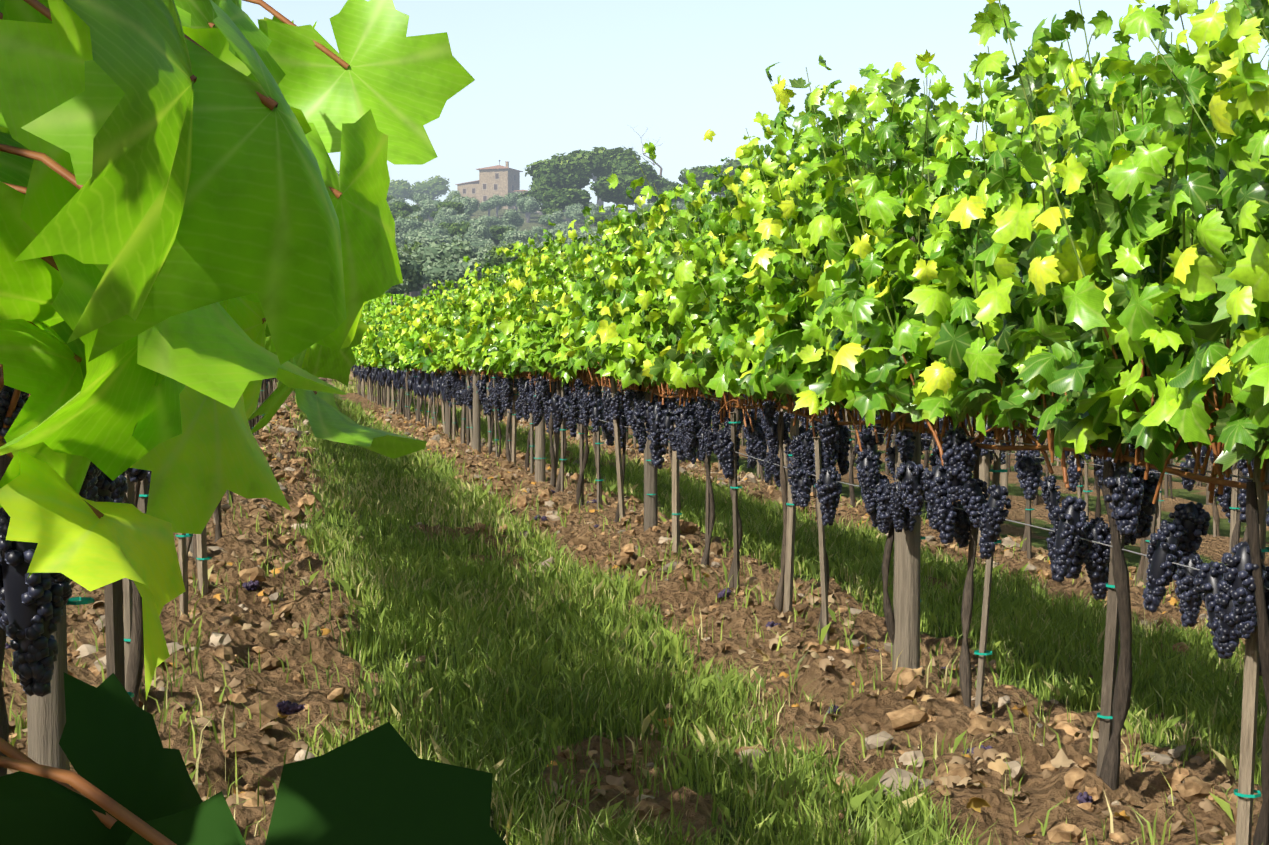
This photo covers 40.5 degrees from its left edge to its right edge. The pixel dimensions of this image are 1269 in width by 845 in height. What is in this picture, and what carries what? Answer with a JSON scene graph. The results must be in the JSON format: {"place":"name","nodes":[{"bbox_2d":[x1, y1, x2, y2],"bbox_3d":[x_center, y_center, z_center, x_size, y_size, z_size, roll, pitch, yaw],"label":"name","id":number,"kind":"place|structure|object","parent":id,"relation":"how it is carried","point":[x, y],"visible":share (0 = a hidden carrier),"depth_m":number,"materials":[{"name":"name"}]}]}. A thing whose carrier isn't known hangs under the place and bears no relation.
{"place":"outdoors","nodes":[
{"label":"outdoors","id":0,"kind":"place"},
{"bbox_2d":[1,208,1268,844],"bbox_3d":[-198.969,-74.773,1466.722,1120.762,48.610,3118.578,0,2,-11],"label":"ground","id":1,"kind":"structure","parent":0,"point":[1149,784],"depth_m":6.65,"materials":[{"name":"soil"}]},
{"bbox_2d":[0,17,276,776],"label":"vine row","id":2,"kind":"object","parent":1,"relation":"on","point":[32,606],"depth_m":2.46,"materials":[{"name":"green plant"}]},
{"bbox_2d":[27,379,275,785],"bbox_3d":[-6.490,-0.991,29.885,0.335,2.278,64.600,0,2,-11],"label":"trellis","id":3,"kind":"object","parent":1,"relation":"on","point":[46,718],"visible":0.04,"depth_m":4.35,"materials":[{"name":"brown wood"}]},
{"bbox_2d":[0,0,506,844],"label":"leaves","id":4,"kind":"object","parent":1,"relation":"on","point":[196,240],"visible":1,"depth_m":0.76,"materials":[{"name":"green plant"}]},
{"bbox_2d":[276,368,376,390],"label":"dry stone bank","id":5,"kind":"structure","parent":1,"relation":"on","point":[331,380],"depth_m":63.85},
{"bbox_2d":[277,369,439,398],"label":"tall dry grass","id":6,"kind":"structure","parent":1,"relation":"on","point":[340,387],"depth_m":61.93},
{"bbox_2d":[384,277,408,293],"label":"olive tree","id":7,"kind":"object","parent":1,"relation":"on","point":[395,288],"visible":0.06,"depth_m":107.61,"materials":[{"name":"green plant"}]},
{"bbox_2d":[387,197,406,203],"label":"olive tree","id":8,"kind":"object","parent":1,"relation":"on","point":[402,200],"visible":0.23,"depth_m":396.42,"materials":[{"name":"green plant"}]},
{"bbox_2d":[391,212,405,220],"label":"olive tree","id":9,"kind":"object","parent":1,"relation":"on","point":[396,216],"visible":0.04,"depth_m":343.96,"materials":[{"name":"green plant"}]},
{"bbox_2d":[395,230,404,247],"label":"olive tree","id":10,"kind":"object","parent":1,"relation":"on","point":[399,240],"visible":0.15,"depth_m":263.07,"materials":[{"name":"green plant"}]},
{"bbox_2d":[387,179,414,199],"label":"tree","id":11,"kind":"object","parent":1,"relation":"on","point":[397,189],"visible":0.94,"depth_m":426.20,"materials":[{"name":"green plant"}]},
{"bbox_2d":[391,210,410,216],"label":"olive tree","id":12,"kind":"object","parent":1,"relation":"on","point":[405,213],"visible":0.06,"depth_m":362.88,"materials":[{"name":"green plant"}]},
{"bbox_2d":[391,245,412,295],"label":"olive tree","id":13,"kind":"object","parent":1,"relation":"on","point":[404,261],"visible":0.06,"depth_m":118.21,"materials":[{"name":"green plant"}]},
{"bbox_2d":[359,292,447,322],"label":"foliage","id":14,"kind":"object","parent":1,"relation":"on","point":[381,302],"visible":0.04,"depth_m":70.78,"materials":[{"name":"green plant"}]},
{"bbox_2d":[389,201,421,213],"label":"olive tree","id":15,"kind":"object","parent":1,"relation":"on","point":[405,206],"visible":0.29,"depth_m":371.87,"materials":[{"name":"green plant"}]},
{"bbox_2d":[398,241,423,254],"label":"olive tree","id":16,"kind":"object","parent":1,"relation":"on","point":[414,245],"visible":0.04,"depth_m":188.29,"materials":[{"name":"green plant"}]},
{"bbox_2d":[396,256,426,295],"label":"olive tree","id":17,"kind":"object","parent":1,"relation":"on","point":[414,278],"visible":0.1,"depth_m":130.22,"materials":[{"name":"green plant"}]},
{"bbox_2d":[395,216,427,234],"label":"olive tree","id":18,"kind":"object","parent":1,"relation":"on","point":[407,225],"visible":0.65,"depth_m":310.99,"materials":[{"name":"green plant"}]},
{"bbox_2d":[396,250,428,300],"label":"olive tree","id":19,"kind":"object","parent":1,"relation":"on","point":[408,255],"visible":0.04,"depth_m":139.61,"materials":[{"name":"green plant"}]},
{"bbox_2d":[411,254,418,298],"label":"olive tree","id":20,"kind":"object","parent":1,"relation":"on","point":[414,293],"depth_m":170.99,"materials":[{"name":"green plant"}]},
{"bbox_2d":[401,226,432,246],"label":"olive tree","id":21,"kind":"object","parent":1,"relation":"on","point":[408,236],"visible":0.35,"depth_m":281.07,"materials":[{"name":"green plant"}]},
{"bbox_2d":[408,211,426,220],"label":"olive tree","id":22,"kind":"object","parent":1,"relation":"on","point":[420,213],"visible":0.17,"depth_m":356.33,"materials":[{"name":"green plant"}]},
{"bbox_2d":[410,249,431,294],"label":"olive tree","id":23,"kind":"object","parent":1,"relation":"on","point":[413,253],"depth_m":181.75,"materials":[{"name":"green plant"}]},
{"bbox_2d":[413,192,432,206],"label":"olive tree","id":24,"kind":"object","parent":1,"relation":"on","point":[419,196],"visible":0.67,"depth_m":422.89,"materials":[{"name":"green plant"}]},
{"bbox_2d":[421,203,437,221],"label":"olive tree","id":25,"kind":"object","parent":1,"relation":"on","point":[428,209],"visible":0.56,"depth_m":380.25,"materials":[{"name":"green plant"}]},
{"bbox_2d":[418,198,441,220],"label":"olive tree","id":26,"kind":"object","parent":1,"relation":"on","point":[427,201],"visible":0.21,"depth_m":390.50,"materials":[{"name":"green plant"}]},
{"bbox_2d":[423,220,437,228],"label":"olive tree","id":27,"kind":"object","parent":1,"relation":"on","point":[427,223],"visible":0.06,"depth_m":320.57,"materials":[{"name":"green plant"}]},
{"bbox_2d":[412,175,449,199],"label":"tree","id":28,"kind":"object","parent":1,"relation":"on","point":[436,186],"visible":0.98,"depth_m":433.81,"materials":[{"name":"green plant"}]},
{"bbox_2d":[411,232,450,246],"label":"olive tree","id":29,"kind":"object","parent":1,"relation":"on","point":[425,239],"visible":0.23,"depth_m":261.17,"materials":[{"name":"green plant"}]},
{"bbox_2d":[425,225,450,236],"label":"olive tree","id":30,"kind":"object","parent":1,"relation":"on","point":[441,231],"visible":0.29,"depth_m":295.79,"materials":[{"name":"green plant"}]},
{"bbox_2d":[433,215,452,227],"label":"olive tree","id":31,"kind":"object","parent":1,"relation":"on","point":[445,219],"visible":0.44,"depth_m":350.04,"materials":[{"name":"green plant"}]},
{"bbox_2d":[411,236,477,293],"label":"olive tree","id":32,"kind":"object","parent":1,"relation":"on","point":[433,252],"visible":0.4,"depth_m":152.60,"materials":[{"name":"green plant"}]},
{"bbox_2d":[437,222,452,228],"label":"olive tree","id":33,"kind":"object","parent":1,"relation":"on","point":[444,224],"visible":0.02,"depth_m":340.48,"materials":[{"name":"green plant"}]},
{"bbox_2d":[433,207,457,221],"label":"olive tree","id":34,"kind":"object","parent":1,"relation":"on","point":[443,211],"visible":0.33,"depth_m":362.14,"materials":[{"name":"green plant"}]},
{"bbox_2d":[429,200,463,218],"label":"olive tree","id":35,"kind":"object","parent":1,"relation":"on","point":[459,207],"visible":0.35,"depth_m":372.66,"materials":[{"name":"green plant"}]},
{"bbox_2d":[443,196,462,202],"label":"olive tree","id":36,"kind":"object","parent":1,"relation":"on","point":[456,200],"visible":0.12,"depth_m":386.60,"materials":[{"name":"green plant"}]},
{"bbox_2d":[446,190,460,200],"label":"olive tree","id":37,"kind":"object","parent":1,"relation":"on","point":[452,194],"visible":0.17,"depth_m":423.40,"materials":[{"name":"green plant"}]},
{"bbox_2d":[423,258,485,293],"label":"olive tree","id":38,"kind":"object","parent":1,"relation":"on","point":[449,271],"visible":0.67,"depth_m":143.43,"materials":[{"name":"green plant"}]},
{"bbox_2d":[442,233,469,242],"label":"olive tree","id":39,"kind":"object","parent":1,"relation":"on","point":[459,238],"visible":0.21,"depth_m":274.67,"materials":[{"name":"green plant"}]},
{"bbox_2d":[447,221,470,236],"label":"olive tree","id":40,"kind":"object","parent":1,"relation":"on","point":[454,229],"visible":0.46,"depth_m":305.64,"materials":[{"name":"green plant"}]},
{"bbox_2d":[447,213,471,222],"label":"olive tree","id":41,"kind":"object","parent":1,"relation":"on","point":[463,216],"visible":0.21,"depth_m":355.59,"materials":[{"name":"green plant"}]},
{"bbox_2d":[458,196,480,219],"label":"olive tree","id":42,"kind":"object","parent":1,"relation":"on","point":[470,205],"visible":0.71,"depth_m":382.19,"materials":[{"name":"green plant"}]},
{"bbox_2d":[453,217,487,226],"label":"olive tree","id":43,"kind":"object","parent":1,"relation":"on","point":[475,221],"visible":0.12,"depth_m":317.28,"materials":[{"name":"green plant"}]},
{"bbox_2d":[470,235,481,240],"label":"olive tree","id":44,"kind":"object","parent":1,"relation":"on","point":[473,238],"visible":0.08,"depth_m":291.16,"materials":[{"name":"green plant"}]},
{"bbox_2d":[464,223,492,239],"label":"olive tree","id":45,"kind":"object","parent":1,"relation":"on","point":[481,231],"visible":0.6,"depth_m":299.62,"materials":[{"name":"green plant"}]},
{"bbox_2d":[468,239,493,251],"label":"olive tree","id":46,"kind":"object","parent":1,"relation":"on","point":[479,243],"visible":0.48,"depth_m":274.40,"materials":[{"name":"green plant"}]},
{"bbox_2d":[475,247,491,279],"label":"olive tree","id":47,"kind":"object","parent":1,"relation":"on","point":[481,254],"visible":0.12,"depth_m":179.71,"materials":[{"name":"green plant"}]},
{"bbox_2d":[479,196,498,215],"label":"olive tree","id":48,"kind":"object","parent":1,"relation":"on","point":[489,204],"visible":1,"depth_m":409.33,"materials":[{"name":"green plant"}]},
{"bbox_2d":[455,160,527,208],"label":"farmhouse","id":49,"kind":"object","parent":1,"relation":"on","point":[500,180],"visible":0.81,"depth_m":444.44,"materials":[{"name":"stone"}]},
{"bbox_2d":[479,215,503,227],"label":"olive tree","id":50,"kind":"object","parent":1,"relation":"on","point":[493,220],"visible":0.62,"depth_m":360.38,"materials":[{"name":"green plant"}]},
{"bbox_2d":[485,242,500,248],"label":"olive tree","id":51,"kind":"object","parent":1,"relation":"on","point":[491,244],"visible":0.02,"depth_m":207.53,"materials":[{"name":"green plant"}]},
{"bbox_2d":[492,194,508,215],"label":"olive tree","id":52,"kind":"object","parent":1,"relation":"on","point":[502,202],"visible":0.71,"depth_m":417.16,"materials":[{"name":"green plant"}]},
{"bbox_2d":[489,225,514,247],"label":"olive tree","id":53,"kind":"object","parent":1,"relation":"on","point":[496,231],"visible":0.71,"depth_m":321.78,"materials":[{"name":"green plant"}]},
{"bbox_2d":[481,241,524,273],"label":"olive tree","id":54,"kind":"object","parent":1,"relation":"on","point":[494,257],"visible":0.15,"depth_m":170.48,"materials":[{"name":"green plant"}]},
{"bbox_2d":[490,223,519,230],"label":"olive tree","id":55,"kind":"object","parent":1,"relation":"on","point":[514,227],"visible":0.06,"depth_m":332.24,"materials":[{"name":"green plant"}]},
{"bbox_2d":[496,251,520,264],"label":"olive tree","id":56,"kind":"object","parent":1,"relation":"on","point":[507,259],"visible":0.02,"depth_m":157.18,"materials":[{"name":"green plant"}]},
{"bbox_2d":[500,209,523,226],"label":"olive tree","id":57,"kind":"object","parent":1,"relation":"on","point":[513,217],"visible":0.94,"depth_m":366.27,"materials":[{"name":"green plant"}]},
{"bbox_2d":[504,191,522,210],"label":"olive tree","id":58,"kind":"object","parent":1,"relation":"on","point":[512,198],"visible":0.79,"depth_m":425.04,"materials":[{"name":"green plant"}]},
{"bbox_2d":[499,228,534,245],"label":"olive tree","id":59,"kind":"object","parent":1,"relation":"on","point":[515,235],"visible":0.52,"depth_m":290.10,"materials":[{"name":"green plant"}]},
{"bbox_2d":[517,196,535,218],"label":"olive tree","id":60,"kind":"object","parent":1,"relation":"on","point":[528,197],"visible":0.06,"depth_m":412.10,"materials":[{"name":"green plant"}]},
{"bbox_2d":[515,198,542,222],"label":"olive tree","id":61,"kind":"object","parent":1,"relation":"on","point":[529,206],"visible":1,"depth_m":400.03,"materials":[{"name":"green plant"}]},
{"bbox_2d":[517,179,549,214],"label":"oak tree","id":62,"kind":"object","parent":1,"relation":"on","point":[537,188],"visible":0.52,"depth_m":421.21,"materials":[{"name":"green plant"}]},
{"bbox_2d":[527,240,542,246],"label":"olive tree","id":63,"kind":"object","parent":1,"relation":"on","point":[536,243],"visible":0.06,"depth_m":280.43,"materials":[{"name":"green plant"}]},
{"bbox_2d":[530,231,542,241],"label":"olive tree","id":64,"kind":"object","parent":1,"relation":"on","point":[539,237],"visible":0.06,"depth_m":300.23,"materials":[{"name":"green plant"}]},
{"bbox_2d":[530,226,544,240],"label":"olive tree","id":65,"kind":"object","parent":1,"relation":"on","point":[538,229],"visible":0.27,"depth_m":343.01,"materials":[{"name":"green plant"}]},
{"bbox_2d":[5,490,1092,803],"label":"dropped grapes","id":66,"kind":"object","parent":1,"relation":"on","point":[287,706],"visible":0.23,"depth_m":6.33,"materials":[{"name":"food"}]},
{"bbox_2d":[538,213,563,229],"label":"olive tree","id":67,"kind":"object","parent":1,"relation":"on","point":[555,218],"visible":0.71,"depth_m":371.29,"materials":[{"name":"green plant"}]},
{"bbox_2d":[539,207,563,224],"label":"olive tree","id":68,"kind":"object","parent":1,"relation":"on","point":[548,211],"visible":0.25,"depth_m":386.24,"materials":[{"name":"green plant"}]},
{"bbox_2d":[543,228,568,243],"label":"olive tree","id":69,"kind":"object","parent":1,"relation":"on","point":[564,234],"visible":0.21,"depth_m":308.17,"materials":[{"name":"green plant"}]},
{"bbox_2d":[523,153,589,190],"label":"oak tree","id":70,"kind":"object","parent":1,"relation":"on","point":[557,172],"visible":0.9,"depth_m":425.10,"materials":[{"name":"green plant"}]},
{"bbox_2d":[548,221,573,231],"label":"olive tree","id":71,"kind":"object","parent":1,"relation":"on","point":[561,227],"visible":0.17,"depth_m":325.99,"materials":[{"name":"green plant"}]},
{"bbox_2d":[539,188,593,222],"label":"oak tree","id":72,"kind":"object","parent":1,"relation":"on","point":[558,199],"visible":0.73,"depth_m":401.57,"materials":[{"name":"green plant"}]},
{"bbox_2d":[563,203,583,226],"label":"olive tree","id":73,"kind":"object","parent":1,"relation":"on","point":[572,209],"visible":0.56,"depth_m":394.27,"materials":[{"name":"green plant"}]},
{"bbox_2d":[568,208,585,223],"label":"olive tree","id":74,"kind":"object","parent":1,"relation":"on","point":[578,216],"visible":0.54,"depth_m":385.31,"materials":[{"name":"green plant"}]},
{"bbox_2d":[573,234,603,244],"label":"olive tree","id":75,"kind":"object","parent":1,"relation":"on","point":[591,241],"visible":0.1,"depth_m":269.99,"materials":[{"name":"green plant"}]},
{"bbox_2d":[584,203,600,227],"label":"olive tree","id":76,"kind":"object","parent":1,"relation":"on","point":[594,210],"visible":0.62,"depth_m":377.45,"materials":[{"name":"green plant"}]},
{"bbox_2d":[590,214,613,227],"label":"olive tree","id":77,"kind":"object","parent":1,"relation":"on","point":[600,217],"visible":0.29,"depth_m":373.24,"materials":[{"name":"green plant"}]},
{"bbox_2d":[566,146,640,206],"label":"oak tree","id":78,"kind":"object","parent":1,"relation":"on","point":[596,163],"visible":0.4,"depth_m":437.63,"materials":[{"name":"green plant"}]},
{"bbox_2d":[601,206,620,215],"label":"olive tree","id":79,"kind":"object","parent":1,"relation":"on","point":[607,209],"visible":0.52,"depth_m":396.73,"materials":[{"name":"green plant"}]},
{"bbox_2d":[0,364,1233,503],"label":"grape bunches","id":80,"kind":"object","parent":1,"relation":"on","point":[1211,487],"visible":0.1,"depth_m":6.25,"materials":[{"name":"food"}]},
{"bbox_2d":[589,175,648,209],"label":"oak tree","id":81,"kind":"object","parent":1,"relation":"on","point":[617,195],"visible":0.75,"depth_m":410.49,"materials":[{"name":"green plant"}]},
{"bbox_2d":[2,402,1252,844],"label":"stones","id":82,"kind":"object","parent":1,"relation":"on","point":[1176,778],"visible":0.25,"depth_m":6.66,"materials":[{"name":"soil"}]},
{"bbox_2d":[2,395,1266,844],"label":"grass","id":83,"kind":"structure","parent":1,"relation":"on","point":[532,643],"depth_m":7.13,"materials":[{"name":"plant"}]},
{"bbox_2d":[608,156,661,211],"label":"oak tree","id":84,"kind":"object","parent":1,"relation":"on","point":[626,166],"visible":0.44,"depth_m":424.33,"materials":[{"name":"green plant"}]},
{"bbox_2d":[7,407,1265,844],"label":"stones","id":85,"kind":"object","parent":1,"relation":"on","point":[1001,767],"visible":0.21,"depth_m":6.39,"materials":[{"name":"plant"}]},
{"bbox_2d":[634,202,653,211],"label":"olive tree","id":86,"kind":"object","parent":1,"relation":"on","point":[647,205],"visible":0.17,"depth_m":399.64,"materials":[{"name":"green plant"}]},
{"bbox_2d":[628,125,661,177],"bbox_3d":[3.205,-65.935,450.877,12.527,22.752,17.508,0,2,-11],"label":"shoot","id":87,"kind":"object","parent":1,"relation":"on","point":[660,167],"visible":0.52,"depth_m":445.21,"materials":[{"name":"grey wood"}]},
{"bbox_2d":[651,176,683,203],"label":"broad tree","id":88,"kind":"object","parent":1,"relation":"on","point":[667,185],"visible":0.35,"depth_m":426.26,"materials":[{"name":"green plant"}]},
{"bbox_2d":[672,201,687,211],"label":"olive tree","id":89,"kind":"object","parent":1,"relation":"on","point":[681,206],"visible":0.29,"depth_m":398.84,"materials":[{"name":"green plant"}]},
{"bbox_2d":[678,165,730,199],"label":"broad tree","id":90,"kind":"object","parent":1,"relation":"on","point":[701,176],"visible":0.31,"depth_m":434.12,"materials":[{"name":"green plant"}]},
{"bbox_2d":[721,159,780,175],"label":"oak tree","id":91,"kind":"object","parent":1,"relation":"on","point":[735,164],"visible":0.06,"depth_m":441.44,"materials":[{"name":"green plant"}]},
{"bbox_2d":[351,0,1268,844],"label":"vine row","id":92,"kind":"object","parent":1,"relation":"on","point":[1079,274],"visible":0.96,"depth_m":5.82,"materials":[{"name":"green plant"}]},
{"bbox_2d":[357,184,1268,844],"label":"trellis","id":93,"kind":"object","parent":1,"relation":"on","point":[907,598],"visible":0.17,"depth_m":6.89,"materials":[{"name":"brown wood"}]},
{"bbox_2d":[439,378,1239,586],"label":"grape bunches","id":94,"kind":"object","parent":1,"relation":"on","point":[984,467],"visible":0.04,"depth_m":12.43,"materials":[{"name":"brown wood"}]},
{"bbox_2d":[438,322,1268,585],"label":"grape bunches","id":95,"kind":"object","parent":1,"relation":"on","point":[1223,499],"visible":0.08,"depth_m":11.55,"materials":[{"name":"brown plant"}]},
{"bbox_2d":[518,377,1248,543],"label":"grape bunches","id":96,"kind":"object","parent":1,"relation":"on","point":[1216,517],"visible":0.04,"depth_m":15.76,"materials":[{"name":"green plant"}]},
{"bbox_2d":[621,393,1216,504],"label":"grape bunches","id":97,"kind":"object","parent":1,"relation":"on","point":[1094,488],"depth_m":25.30,"materials":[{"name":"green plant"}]},
{"bbox_2d":[630,391,1215,536],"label":"grape bunches","id":98,"kind":"object","parent":1,"relation":"on","point":[1003,478],"visible":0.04,"depth_m":19.67,"materials":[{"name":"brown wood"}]},
{"bbox_2d":[706,399,1198,485],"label":"grape bunches","id":99,"kind":"object","parent":1,"relation":"on","point":[1197,483],"depth_m":33.24,"materials":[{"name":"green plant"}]},
{"bbox_2d":[750,409,1201,486],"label":"grape bunches","id":100,"kind":"object","parent":1,"relation":"on","point":[1171,463],"depth_m":31.50,"materials":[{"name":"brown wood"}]},
{"bbox_2d":[799,417,1247,504],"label":"grape bunches","id":101,"kind":"object","parent":1,"relation":"on","point":[1165,483],"depth_m":21.85,"materials":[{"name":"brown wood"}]},
{"bbox_2d":[241,0,1268,217],"label":"sky","id":102,"kind":"structure","parent":0,"point":[551,77],"materials":[{"name":"white"}]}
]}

